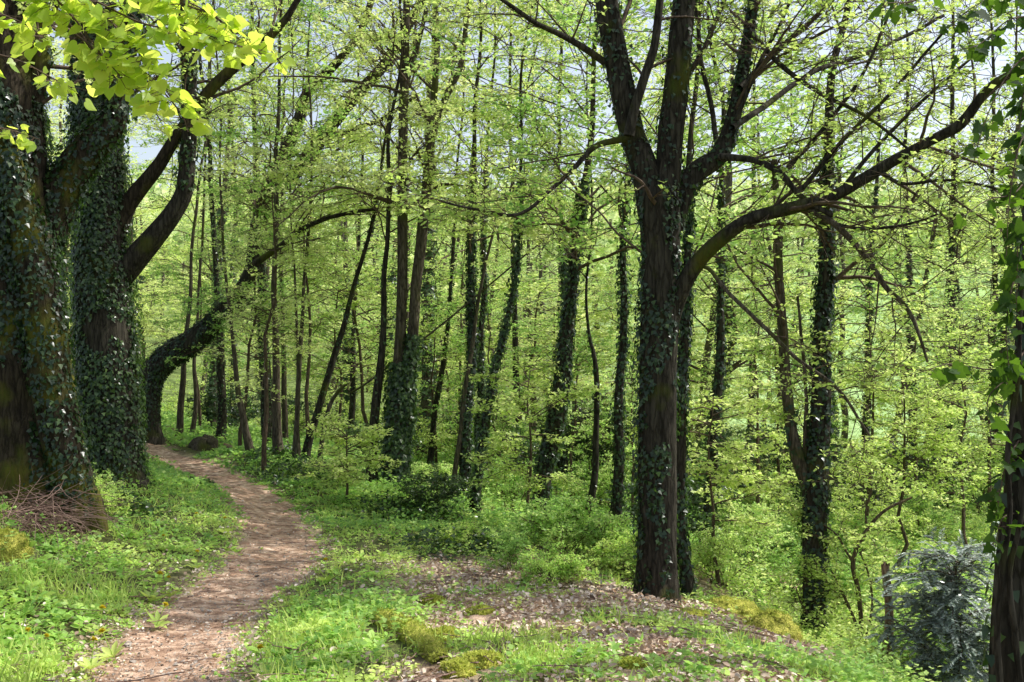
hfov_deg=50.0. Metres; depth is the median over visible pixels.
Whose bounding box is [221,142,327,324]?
background tree
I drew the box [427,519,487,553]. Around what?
shrub
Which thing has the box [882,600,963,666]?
shrub
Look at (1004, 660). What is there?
ivy tree
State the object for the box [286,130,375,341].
background tree
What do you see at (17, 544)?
mossy stone
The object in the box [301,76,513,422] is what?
background tree
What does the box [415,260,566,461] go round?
sapling
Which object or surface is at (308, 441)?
leaning tree
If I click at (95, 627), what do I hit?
dandelion
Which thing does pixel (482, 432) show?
ivy tree
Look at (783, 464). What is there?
shrub
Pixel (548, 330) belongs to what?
background tree
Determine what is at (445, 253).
background tree
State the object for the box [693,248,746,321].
background tree
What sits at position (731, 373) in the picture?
background tree
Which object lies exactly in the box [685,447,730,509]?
shrub
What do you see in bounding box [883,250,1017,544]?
sapling
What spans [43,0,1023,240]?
sky
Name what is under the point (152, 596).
dandelion
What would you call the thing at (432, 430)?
slender tree
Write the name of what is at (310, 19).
slender tree
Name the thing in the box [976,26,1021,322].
background tree
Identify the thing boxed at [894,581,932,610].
shrub
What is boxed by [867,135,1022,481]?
background tree
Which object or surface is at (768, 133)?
slender tree
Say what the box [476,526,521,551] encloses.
shrub
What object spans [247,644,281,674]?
dandelion
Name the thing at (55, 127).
background tree
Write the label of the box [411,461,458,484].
shrub
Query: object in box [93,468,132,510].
shrub
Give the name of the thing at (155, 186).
distant wood
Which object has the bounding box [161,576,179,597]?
dandelion
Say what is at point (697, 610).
mossy stone
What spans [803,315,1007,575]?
sapling
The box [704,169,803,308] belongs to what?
background tree
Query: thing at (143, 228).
background tree
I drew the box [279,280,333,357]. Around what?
background tree
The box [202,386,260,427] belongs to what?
shrub
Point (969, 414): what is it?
background tree
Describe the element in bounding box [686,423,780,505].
shrub
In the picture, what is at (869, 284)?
ivy tree
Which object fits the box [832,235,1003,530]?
sapling
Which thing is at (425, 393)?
background tree
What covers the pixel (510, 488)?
shrub
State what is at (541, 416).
shrub
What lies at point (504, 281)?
background tree
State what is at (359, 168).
background tree
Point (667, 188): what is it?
tree
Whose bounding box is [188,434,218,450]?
boulder
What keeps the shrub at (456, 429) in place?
on the ground at (188, 452)
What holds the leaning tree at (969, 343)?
on the ground at (188, 452)
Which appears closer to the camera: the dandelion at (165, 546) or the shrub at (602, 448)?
the dandelion at (165, 546)
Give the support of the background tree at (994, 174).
on the ground at (188, 452)
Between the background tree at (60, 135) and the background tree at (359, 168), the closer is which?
the background tree at (60, 135)
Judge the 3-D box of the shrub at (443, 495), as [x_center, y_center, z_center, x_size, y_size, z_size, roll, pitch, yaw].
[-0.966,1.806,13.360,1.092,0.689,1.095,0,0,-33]
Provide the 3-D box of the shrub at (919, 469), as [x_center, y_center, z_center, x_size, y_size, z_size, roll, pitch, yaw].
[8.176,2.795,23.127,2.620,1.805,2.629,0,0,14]
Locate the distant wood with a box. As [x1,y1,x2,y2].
[69,164,1021,311]
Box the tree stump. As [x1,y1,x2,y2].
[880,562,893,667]
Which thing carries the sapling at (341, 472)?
on the ground at (188, 452)
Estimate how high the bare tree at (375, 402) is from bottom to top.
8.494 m
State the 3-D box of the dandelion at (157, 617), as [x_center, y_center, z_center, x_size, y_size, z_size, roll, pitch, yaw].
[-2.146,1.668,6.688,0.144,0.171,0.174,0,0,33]
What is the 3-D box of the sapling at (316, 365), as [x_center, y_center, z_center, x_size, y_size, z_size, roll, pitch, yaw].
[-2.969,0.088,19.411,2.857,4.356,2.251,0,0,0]
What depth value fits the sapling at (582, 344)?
20.13 m
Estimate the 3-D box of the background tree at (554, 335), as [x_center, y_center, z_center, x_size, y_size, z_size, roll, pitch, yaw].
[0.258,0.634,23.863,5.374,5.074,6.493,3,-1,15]
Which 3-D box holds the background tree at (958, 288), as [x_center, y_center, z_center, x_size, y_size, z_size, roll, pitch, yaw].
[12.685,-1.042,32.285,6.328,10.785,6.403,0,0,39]
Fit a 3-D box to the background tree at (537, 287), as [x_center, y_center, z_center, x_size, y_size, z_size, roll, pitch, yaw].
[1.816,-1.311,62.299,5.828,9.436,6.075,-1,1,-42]
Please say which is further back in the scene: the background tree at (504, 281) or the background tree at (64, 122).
the background tree at (504, 281)
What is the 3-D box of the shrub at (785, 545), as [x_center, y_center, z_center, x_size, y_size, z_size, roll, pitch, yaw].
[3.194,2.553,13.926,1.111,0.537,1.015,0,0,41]
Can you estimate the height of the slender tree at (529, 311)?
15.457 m
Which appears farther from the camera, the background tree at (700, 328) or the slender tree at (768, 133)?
the background tree at (700, 328)
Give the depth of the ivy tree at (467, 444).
15.68 m
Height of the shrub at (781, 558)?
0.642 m
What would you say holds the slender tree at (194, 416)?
on the ground at (188, 452)
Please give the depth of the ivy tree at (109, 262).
11.79 m
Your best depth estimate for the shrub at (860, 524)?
13.52 m
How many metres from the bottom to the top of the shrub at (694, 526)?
1.074 m
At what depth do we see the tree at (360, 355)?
19.61 m
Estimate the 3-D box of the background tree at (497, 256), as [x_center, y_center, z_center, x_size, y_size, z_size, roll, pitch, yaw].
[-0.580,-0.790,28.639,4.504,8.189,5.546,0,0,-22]
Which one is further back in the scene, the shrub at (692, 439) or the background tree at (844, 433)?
the background tree at (844, 433)
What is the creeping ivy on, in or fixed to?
on the ground at (188, 452)
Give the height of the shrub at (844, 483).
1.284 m
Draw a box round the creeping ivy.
[100,443,543,561]
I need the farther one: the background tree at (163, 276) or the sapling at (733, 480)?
the background tree at (163, 276)
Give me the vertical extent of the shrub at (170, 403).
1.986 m
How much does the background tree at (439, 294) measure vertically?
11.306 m
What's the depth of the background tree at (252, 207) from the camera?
85.07 m
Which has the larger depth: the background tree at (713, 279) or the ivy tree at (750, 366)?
the background tree at (713, 279)
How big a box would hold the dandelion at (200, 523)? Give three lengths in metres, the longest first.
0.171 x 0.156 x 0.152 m
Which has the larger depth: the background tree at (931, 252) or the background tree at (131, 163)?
the background tree at (131, 163)
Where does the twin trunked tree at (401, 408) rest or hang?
on the ground at (188, 452)
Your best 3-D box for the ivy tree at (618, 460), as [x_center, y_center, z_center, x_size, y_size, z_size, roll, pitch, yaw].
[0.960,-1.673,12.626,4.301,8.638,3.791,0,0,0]
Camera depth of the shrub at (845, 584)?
11.52 m
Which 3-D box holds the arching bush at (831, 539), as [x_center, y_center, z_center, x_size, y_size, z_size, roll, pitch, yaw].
[3.152,1.878,10.036,1.773,2.028,0.960,0,0,0]
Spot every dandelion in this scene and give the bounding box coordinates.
[17,627,40,651]
[36,633,55,657]
[74,636,106,673]
[84,605,114,634]
[93,627,126,660]
[138,571,166,601]
[147,601,173,628]
[155,534,170,550]
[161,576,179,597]
[187,550,205,567]
[195,512,205,525]
[217,516,232,532]
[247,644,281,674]
[314,558,336,580]
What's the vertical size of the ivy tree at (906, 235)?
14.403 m
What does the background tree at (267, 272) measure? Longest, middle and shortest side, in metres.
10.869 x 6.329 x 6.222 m
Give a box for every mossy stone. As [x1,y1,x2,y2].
[0,526,33,562]
[418,594,445,604]
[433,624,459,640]
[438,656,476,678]
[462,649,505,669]
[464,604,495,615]
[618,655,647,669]
[675,607,709,616]
[704,594,758,620]
[742,607,803,641]
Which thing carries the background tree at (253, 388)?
on the ground at (188, 452)
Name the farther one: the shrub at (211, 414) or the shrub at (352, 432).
the shrub at (211, 414)
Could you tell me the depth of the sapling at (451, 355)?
20.79 m
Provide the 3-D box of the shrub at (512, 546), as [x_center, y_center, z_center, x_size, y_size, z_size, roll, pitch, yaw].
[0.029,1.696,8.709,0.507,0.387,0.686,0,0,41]
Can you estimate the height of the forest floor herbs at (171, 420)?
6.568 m
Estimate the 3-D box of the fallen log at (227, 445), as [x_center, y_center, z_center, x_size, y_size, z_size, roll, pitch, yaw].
[-4.995,1.869,19.246,0.293,0.256,2.888,0,0,-22]
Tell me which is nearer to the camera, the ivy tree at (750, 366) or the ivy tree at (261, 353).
the ivy tree at (261, 353)
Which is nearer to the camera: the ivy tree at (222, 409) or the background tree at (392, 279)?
the ivy tree at (222, 409)
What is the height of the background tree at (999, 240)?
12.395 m
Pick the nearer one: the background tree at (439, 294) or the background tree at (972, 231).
the background tree at (972, 231)
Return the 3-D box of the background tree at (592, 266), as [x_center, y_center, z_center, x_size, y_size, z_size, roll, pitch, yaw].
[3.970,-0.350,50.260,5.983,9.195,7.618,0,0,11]
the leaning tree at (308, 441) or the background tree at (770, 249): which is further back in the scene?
the background tree at (770, 249)
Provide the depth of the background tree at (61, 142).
28.14 m
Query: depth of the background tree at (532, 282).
75.30 m
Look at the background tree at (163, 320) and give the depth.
61.06 m
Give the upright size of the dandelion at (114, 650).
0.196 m
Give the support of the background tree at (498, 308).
on the ground at (188, 452)
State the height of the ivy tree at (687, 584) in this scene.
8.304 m
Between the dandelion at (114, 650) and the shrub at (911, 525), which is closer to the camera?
the dandelion at (114, 650)
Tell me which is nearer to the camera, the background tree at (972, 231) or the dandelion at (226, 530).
the dandelion at (226, 530)
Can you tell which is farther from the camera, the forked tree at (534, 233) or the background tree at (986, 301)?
the background tree at (986, 301)
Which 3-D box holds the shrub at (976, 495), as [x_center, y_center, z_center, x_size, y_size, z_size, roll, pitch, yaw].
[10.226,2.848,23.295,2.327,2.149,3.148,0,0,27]
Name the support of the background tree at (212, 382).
on the ground at (188, 452)
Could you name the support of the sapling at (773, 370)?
on the ground at (188, 452)
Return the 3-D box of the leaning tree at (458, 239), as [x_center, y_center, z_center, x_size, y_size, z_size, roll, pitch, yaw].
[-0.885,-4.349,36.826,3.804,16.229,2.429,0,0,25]
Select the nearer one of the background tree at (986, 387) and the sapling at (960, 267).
the sapling at (960, 267)
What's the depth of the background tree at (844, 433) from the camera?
41.26 m
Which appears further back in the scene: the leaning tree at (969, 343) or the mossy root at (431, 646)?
the leaning tree at (969, 343)
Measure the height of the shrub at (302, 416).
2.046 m
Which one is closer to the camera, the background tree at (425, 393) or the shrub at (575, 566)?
the shrub at (575, 566)
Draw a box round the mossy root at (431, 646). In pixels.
[367,604,452,664]
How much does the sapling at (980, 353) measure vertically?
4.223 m
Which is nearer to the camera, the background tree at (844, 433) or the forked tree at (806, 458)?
the forked tree at (806, 458)
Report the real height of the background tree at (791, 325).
9.450 m
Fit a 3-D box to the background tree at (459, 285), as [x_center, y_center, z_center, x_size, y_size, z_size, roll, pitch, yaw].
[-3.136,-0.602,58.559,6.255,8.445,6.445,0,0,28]
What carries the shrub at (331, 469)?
on the ground at (188, 452)
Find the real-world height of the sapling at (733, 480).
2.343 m
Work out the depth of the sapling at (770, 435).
16.41 m
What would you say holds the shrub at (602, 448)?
on the ground at (188, 452)
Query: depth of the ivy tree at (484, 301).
18.54 m
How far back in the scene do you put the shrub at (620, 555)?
10.18 m
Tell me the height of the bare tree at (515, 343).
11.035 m
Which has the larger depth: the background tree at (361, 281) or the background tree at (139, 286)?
the background tree at (361, 281)
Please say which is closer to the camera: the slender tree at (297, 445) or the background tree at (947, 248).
the slender tree at (297, 445)
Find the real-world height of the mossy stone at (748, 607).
0.273 m
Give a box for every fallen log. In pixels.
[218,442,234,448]
[568,491,630,508]
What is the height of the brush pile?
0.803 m
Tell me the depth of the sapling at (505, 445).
12.49 m
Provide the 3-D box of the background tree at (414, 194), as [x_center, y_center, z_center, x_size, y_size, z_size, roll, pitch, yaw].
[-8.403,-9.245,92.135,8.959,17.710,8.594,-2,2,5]
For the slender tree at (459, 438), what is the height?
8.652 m
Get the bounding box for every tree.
[0,0,149,536]
[0,0,296,152]
[46,39,74,325]
[46,110,64,156]
[47,8,69,137]
[47,118,164,376]
[48,90,235,366]
[48,135,162,282]
[49,0,324,489]
[50,20,154,291]
[51,114,134,138]
[62,112,139,219]
[75,155,180,365]
[117,0,338,450]
[124,0,321,436]
[124,119,215,336]
[127,159,167,311]
[128,0,303,442]
[130,167,197,296]
[134,157,258,414]
[134,217,209,328]
[135,0,333,428]
[135,195,198,362]
[135,266,168,357]
[139,0,459,444]
[148,0,277,436]
[152,266,208,337]
[153,61,285,426]
[158,182,271,332]
[164,117,355,393]
[172,0,342,443]
[177,206,303,399]
[177,271,339,427]
[200,0,424,458]
[200,119,300,288]
[212,0,354,444]
[212,0,363,457]
[212,0,448,460]
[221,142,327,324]
[224,186,337,387]
[237,0,509,490]
[252,160,410,401]
[258,270,421,435]
[264,147,437,426]
[268,141,461,433]
[272,144,420,415]
[278,196,352,333]
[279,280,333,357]
[282,0,478,458]
[286,0,570,482]
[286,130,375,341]
[297,124,493,405]
[300,0,451,446]
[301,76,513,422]
[315,0,917,470]
[317,0,525,457]
[320,183,409,384]
[325,263,420,391]
[336,131,418,284]
[366,312,536,444]
[367,0,541,491]
[374,0,617,501]
[374,0,644,518]
[375,125,455,285]
[378,249,532,402]
[381,0,1023,606]
[382,333,476,415]
[391,215,521,379]
[398,7,535,469]
[400,0,772,523]
[403,0,790,530]
[406,0,594,495]
[408,149,600,433]
[409,220,554,410]
[417,218,551,412]
[419,0,774,522]
[419,255,639,452]
[425,0,614,465]
[434,1,522,395]
[434,257,507,381]
[436,199,621,424]
[436,249,500,327]
[437,278,636,444]
[463,226,638,424]
[475,202,639,433]
[477,0,666,476]
[479,175,578,411]
[480,1,581,439]
[485,248,535,322]
[487,236,556,377]
[494,238,557,335]
[495,236,568,356]
[499,0,913,557]
[506,0,906,597]
[518,245,567,315]
[533,241,640,417]
[540,189,772,470]
[568,315,699,425]
[587,171,751,427]
[587,245,640,336]
[592,0,845,458]
[593,2,914,465]
[629,279,763,438]
[633,281,773,431]
[691,0,971,641]
[692,319,773,436]
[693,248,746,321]
[694,0,814,467]
[695,39,846,462]
[699,101,961,486]
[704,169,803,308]
[706,165,857,421]
[724,0,870,479]
[732,174,893,441]
[735,60,922,451]
[735,187,813,440]
[799,0,955,497]
[810,237,987,462]
[815,59,1019,463]
[839,0,972,480]
[853,317,987,458]
[862,133,1022,462]
[863,0,1023,511]
[867,0,1023,681]
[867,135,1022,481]
[871,171,1021,461]
[882,109,1023,375]
[917,1,1021,439]
[917,361,984,447]
[920,0,1023,502]
[920,207,1014,477]
[922,191,1002,439]
[923,217,1013,385]
[930,93,1021,346]
[966,169,1020,254]
[966,326,1008,461]
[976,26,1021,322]
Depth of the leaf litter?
6.57 m
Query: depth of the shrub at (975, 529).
17.89 m
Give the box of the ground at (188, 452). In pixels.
[0,242,1008,681]
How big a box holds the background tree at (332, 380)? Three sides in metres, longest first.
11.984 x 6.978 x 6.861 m
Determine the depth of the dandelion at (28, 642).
5.91 m
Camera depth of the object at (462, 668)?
5.13 m
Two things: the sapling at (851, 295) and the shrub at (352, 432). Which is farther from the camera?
the shrub at (352, 432)
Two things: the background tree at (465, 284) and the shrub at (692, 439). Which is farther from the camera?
the background tree at (465, 284)
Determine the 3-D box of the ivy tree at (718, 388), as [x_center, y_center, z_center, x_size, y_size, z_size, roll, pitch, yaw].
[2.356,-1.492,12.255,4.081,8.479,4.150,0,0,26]
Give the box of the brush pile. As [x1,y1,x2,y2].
[0,460,134,557]
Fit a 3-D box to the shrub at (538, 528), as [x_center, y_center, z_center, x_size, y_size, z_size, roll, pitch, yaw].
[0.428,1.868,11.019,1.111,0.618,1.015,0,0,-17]
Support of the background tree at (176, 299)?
on the ground at (188, 452)
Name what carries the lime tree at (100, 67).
on the ground at (188, 452)
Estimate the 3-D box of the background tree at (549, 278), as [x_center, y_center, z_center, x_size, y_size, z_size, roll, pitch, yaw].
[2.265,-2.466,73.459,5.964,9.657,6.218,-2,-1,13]
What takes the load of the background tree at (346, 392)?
on the ground at (188, 452)
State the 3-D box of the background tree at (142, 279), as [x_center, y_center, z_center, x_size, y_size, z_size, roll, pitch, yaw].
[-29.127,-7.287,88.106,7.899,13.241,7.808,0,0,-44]
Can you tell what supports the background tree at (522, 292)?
on the ground at (188, 452)
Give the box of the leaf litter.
[0,434,994,681]
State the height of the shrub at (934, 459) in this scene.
2.027 m
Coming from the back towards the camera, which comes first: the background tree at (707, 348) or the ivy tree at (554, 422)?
the background tree at (707, 348)
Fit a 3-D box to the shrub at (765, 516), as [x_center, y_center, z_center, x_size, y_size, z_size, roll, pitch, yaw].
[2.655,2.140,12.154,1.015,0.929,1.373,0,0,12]
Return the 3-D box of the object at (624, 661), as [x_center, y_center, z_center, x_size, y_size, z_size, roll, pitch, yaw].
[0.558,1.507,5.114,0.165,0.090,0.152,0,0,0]
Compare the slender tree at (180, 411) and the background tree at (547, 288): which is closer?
the slender tree at (180, 411)
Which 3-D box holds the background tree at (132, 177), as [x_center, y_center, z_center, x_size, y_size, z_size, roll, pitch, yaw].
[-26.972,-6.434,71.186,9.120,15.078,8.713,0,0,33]
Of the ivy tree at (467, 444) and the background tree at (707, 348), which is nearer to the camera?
the ivy tree at (467, 444)
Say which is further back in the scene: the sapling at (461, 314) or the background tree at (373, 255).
the background tree at (373, 255)
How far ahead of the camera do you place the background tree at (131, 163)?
50.23 m
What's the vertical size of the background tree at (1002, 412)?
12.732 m
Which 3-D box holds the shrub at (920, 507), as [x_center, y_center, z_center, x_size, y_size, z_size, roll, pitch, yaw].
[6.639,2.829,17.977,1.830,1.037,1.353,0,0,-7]
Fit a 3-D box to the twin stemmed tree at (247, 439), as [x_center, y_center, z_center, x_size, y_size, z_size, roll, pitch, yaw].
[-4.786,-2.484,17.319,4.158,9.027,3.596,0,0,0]
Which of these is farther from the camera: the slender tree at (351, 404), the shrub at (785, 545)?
the slender tree at (351, 404)
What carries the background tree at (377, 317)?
on the ground at (188, 452)
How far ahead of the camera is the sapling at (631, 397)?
15.82 m
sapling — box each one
[66,273,181,361]
[133,202,257,427]
[165,170,341,450]
[169,142,359,470]
[188,94,396,433]
[260,220,424,446]
[290,412,406,502]
[362,146,550,454]
[367,255,510,465]
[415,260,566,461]
[450,348,603,505]
[500,275,638,489]
[565,327,703,522]
[583,223,768,442]
[624,369,809,587]
[690,203,858,520]
[691,257,854,504]
[786,285,989,562]
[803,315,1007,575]
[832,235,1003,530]
[865,291,1015,574]
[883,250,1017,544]
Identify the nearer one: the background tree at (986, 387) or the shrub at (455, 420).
the shrub at (455, 420)
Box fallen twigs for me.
[0,538,831,681]
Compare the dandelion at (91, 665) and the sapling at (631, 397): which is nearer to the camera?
the dandelion at (91, 665)
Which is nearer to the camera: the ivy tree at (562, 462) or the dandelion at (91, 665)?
the dandelion at (91, 665)
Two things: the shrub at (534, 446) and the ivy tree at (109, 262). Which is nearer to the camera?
the ivy tree at (109, 262)
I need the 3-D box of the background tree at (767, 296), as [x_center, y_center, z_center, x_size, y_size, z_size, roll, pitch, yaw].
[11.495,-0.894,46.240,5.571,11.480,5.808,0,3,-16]
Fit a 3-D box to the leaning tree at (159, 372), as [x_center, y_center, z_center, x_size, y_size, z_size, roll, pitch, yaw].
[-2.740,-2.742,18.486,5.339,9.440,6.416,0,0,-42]
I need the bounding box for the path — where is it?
[88,443,321,681]
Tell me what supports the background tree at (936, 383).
on the ground at (188, 452)
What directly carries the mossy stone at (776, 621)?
on the ground at (188, 452)
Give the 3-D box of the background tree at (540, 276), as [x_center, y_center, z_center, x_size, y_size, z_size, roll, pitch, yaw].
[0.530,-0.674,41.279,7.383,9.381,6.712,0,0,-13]
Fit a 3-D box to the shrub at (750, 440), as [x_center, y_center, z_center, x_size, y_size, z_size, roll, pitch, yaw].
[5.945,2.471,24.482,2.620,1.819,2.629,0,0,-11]
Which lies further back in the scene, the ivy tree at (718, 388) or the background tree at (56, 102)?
the background tree at (56, 102)
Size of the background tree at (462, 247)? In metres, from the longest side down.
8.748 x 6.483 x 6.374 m
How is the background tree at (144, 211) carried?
on the ground at (188, 452)
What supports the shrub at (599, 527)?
on the ground at (188, 452)
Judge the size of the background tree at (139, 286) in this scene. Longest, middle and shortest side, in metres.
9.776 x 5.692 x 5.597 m
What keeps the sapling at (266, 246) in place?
on the ground at (188, 452)
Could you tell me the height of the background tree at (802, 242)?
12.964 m
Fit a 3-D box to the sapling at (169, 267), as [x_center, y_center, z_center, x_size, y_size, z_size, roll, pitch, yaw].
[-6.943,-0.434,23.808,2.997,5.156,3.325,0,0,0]
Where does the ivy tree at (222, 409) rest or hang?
on the ground at (188, 452)
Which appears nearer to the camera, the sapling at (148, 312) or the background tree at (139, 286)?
the sapling at (148, 312)
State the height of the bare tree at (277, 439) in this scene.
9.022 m
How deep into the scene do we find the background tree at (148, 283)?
54.84 m
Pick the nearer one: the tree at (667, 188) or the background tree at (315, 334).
the tree at (667, 188)
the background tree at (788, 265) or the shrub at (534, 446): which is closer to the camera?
the shrub at (534, 446)
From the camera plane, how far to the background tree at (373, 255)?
65.26 m
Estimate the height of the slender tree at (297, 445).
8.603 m
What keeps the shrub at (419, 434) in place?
on the ground at (188, 452)
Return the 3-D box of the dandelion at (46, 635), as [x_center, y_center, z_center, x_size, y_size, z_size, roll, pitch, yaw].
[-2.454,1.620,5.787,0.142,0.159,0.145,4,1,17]
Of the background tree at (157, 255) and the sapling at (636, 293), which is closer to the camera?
the sapling at (636, 293)
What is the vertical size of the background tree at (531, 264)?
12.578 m
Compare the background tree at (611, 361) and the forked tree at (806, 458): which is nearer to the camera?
the forked tree at (806, 458)
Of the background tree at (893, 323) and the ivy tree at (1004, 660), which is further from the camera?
the background tree at (893, 323)
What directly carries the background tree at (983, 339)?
on the ground at (188, 452)
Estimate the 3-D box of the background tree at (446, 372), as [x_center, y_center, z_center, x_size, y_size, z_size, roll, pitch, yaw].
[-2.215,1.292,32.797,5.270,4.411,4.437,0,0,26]
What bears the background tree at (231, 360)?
on the ground at (188, 452)
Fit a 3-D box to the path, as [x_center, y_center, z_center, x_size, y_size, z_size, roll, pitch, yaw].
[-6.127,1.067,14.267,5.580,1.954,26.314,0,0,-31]
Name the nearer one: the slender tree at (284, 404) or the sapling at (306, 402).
the sapling at (306, 402)
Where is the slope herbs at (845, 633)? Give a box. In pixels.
[694,476,997,681]
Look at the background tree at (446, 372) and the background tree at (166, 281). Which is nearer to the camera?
the background tree at (446, 372)
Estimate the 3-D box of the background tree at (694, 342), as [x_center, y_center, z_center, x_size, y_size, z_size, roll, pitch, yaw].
[3.474,0.114,23.694,5.355,6.626,6.251,0,0,-9]
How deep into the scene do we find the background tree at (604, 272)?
89.57 m
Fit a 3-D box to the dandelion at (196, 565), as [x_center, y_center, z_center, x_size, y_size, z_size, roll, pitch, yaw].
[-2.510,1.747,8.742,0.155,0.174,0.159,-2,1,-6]
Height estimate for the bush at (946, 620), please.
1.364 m
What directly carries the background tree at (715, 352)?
on the ground at (188, 452)
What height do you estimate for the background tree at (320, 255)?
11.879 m
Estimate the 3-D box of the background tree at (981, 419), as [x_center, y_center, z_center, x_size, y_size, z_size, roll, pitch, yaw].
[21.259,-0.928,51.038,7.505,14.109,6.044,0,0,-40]
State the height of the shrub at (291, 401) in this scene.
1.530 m
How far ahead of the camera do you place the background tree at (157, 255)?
32.82 m
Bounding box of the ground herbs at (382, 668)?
[0,469,991,681]
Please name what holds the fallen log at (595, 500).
on the ground at (188, 452)
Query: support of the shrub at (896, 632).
on the ground at (188, 452)
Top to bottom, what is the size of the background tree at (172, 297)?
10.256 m
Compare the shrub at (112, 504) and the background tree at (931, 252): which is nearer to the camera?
the shrub at (112, 504)
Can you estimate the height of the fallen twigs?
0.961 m
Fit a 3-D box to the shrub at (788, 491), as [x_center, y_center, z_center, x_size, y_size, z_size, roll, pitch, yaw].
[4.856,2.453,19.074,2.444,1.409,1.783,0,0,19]
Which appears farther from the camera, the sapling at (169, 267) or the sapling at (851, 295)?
the sapling at (169, 267)
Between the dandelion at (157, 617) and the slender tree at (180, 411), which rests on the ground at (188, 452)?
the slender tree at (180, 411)
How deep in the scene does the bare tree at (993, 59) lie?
29.39 m
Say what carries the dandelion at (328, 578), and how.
on the ground at (188, 452)
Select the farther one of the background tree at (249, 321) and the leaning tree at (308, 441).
the background tree at (249, 321)
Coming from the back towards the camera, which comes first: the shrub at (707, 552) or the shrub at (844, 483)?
the shrub at (844, 483)
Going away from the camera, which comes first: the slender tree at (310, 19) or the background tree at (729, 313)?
the slender tree at (310, 19)
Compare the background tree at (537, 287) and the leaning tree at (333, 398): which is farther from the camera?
the background tree at (537, 287)
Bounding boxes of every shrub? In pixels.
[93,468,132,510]
[95,478,133,516]
[162,375,227,418]
[184,383,260,432]
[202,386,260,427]
[280,387,361,439]
[281,368,385,443]
[310,437,377,487]
[337,416,423,463]
[354,392,457,464]
[392,461,478,513]
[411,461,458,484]
[425,395,533,475]
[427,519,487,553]
[437,406,527,449]
[471,421,568,499]
[472,400,578,466]
[472,526,555,574]
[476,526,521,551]
[483,449,554,511]
[502,492,621,553]
[509,536,600,588]
[531,394,637,478]
[552,511,632,556]
[564,450,636,511]
[584,522,637,580]
[590,395,732,467]
[600,474,746,543]
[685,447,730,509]
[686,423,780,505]
[688,507,773,586]
[716,490,797,579]
[717,448,800,511]
[722,519,801,554]
[726,420,830,478]
[727,453,858,511]
[742,536,828,593]
[781,456,905,525]
[781,501,889,575]
[793,547,882,608]
[828,472,933,548]
[845,434,958,504]
[855,481,983,543]
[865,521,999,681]
[870,596,985,679]
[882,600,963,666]
[890,495,997,544]
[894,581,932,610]
[899,423,1005,506]
[936,426,1004,518]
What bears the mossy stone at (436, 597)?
on the ground at (188, 452)
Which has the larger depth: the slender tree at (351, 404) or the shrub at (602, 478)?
the slender tree at (351, 404)
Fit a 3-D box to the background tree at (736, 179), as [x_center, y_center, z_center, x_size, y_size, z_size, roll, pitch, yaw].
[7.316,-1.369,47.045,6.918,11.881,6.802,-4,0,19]
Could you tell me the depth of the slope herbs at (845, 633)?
11.01 m
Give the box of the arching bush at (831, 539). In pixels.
[757,435,967,648]
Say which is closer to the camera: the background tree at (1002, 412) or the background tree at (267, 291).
the background tree at (1002, 412)
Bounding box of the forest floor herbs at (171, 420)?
[92,402,998,641]
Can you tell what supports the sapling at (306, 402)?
on the ground at (188, 452)
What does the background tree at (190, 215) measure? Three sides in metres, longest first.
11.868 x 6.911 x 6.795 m
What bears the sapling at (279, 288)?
on the ground at (188, 452)
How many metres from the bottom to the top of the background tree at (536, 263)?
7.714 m

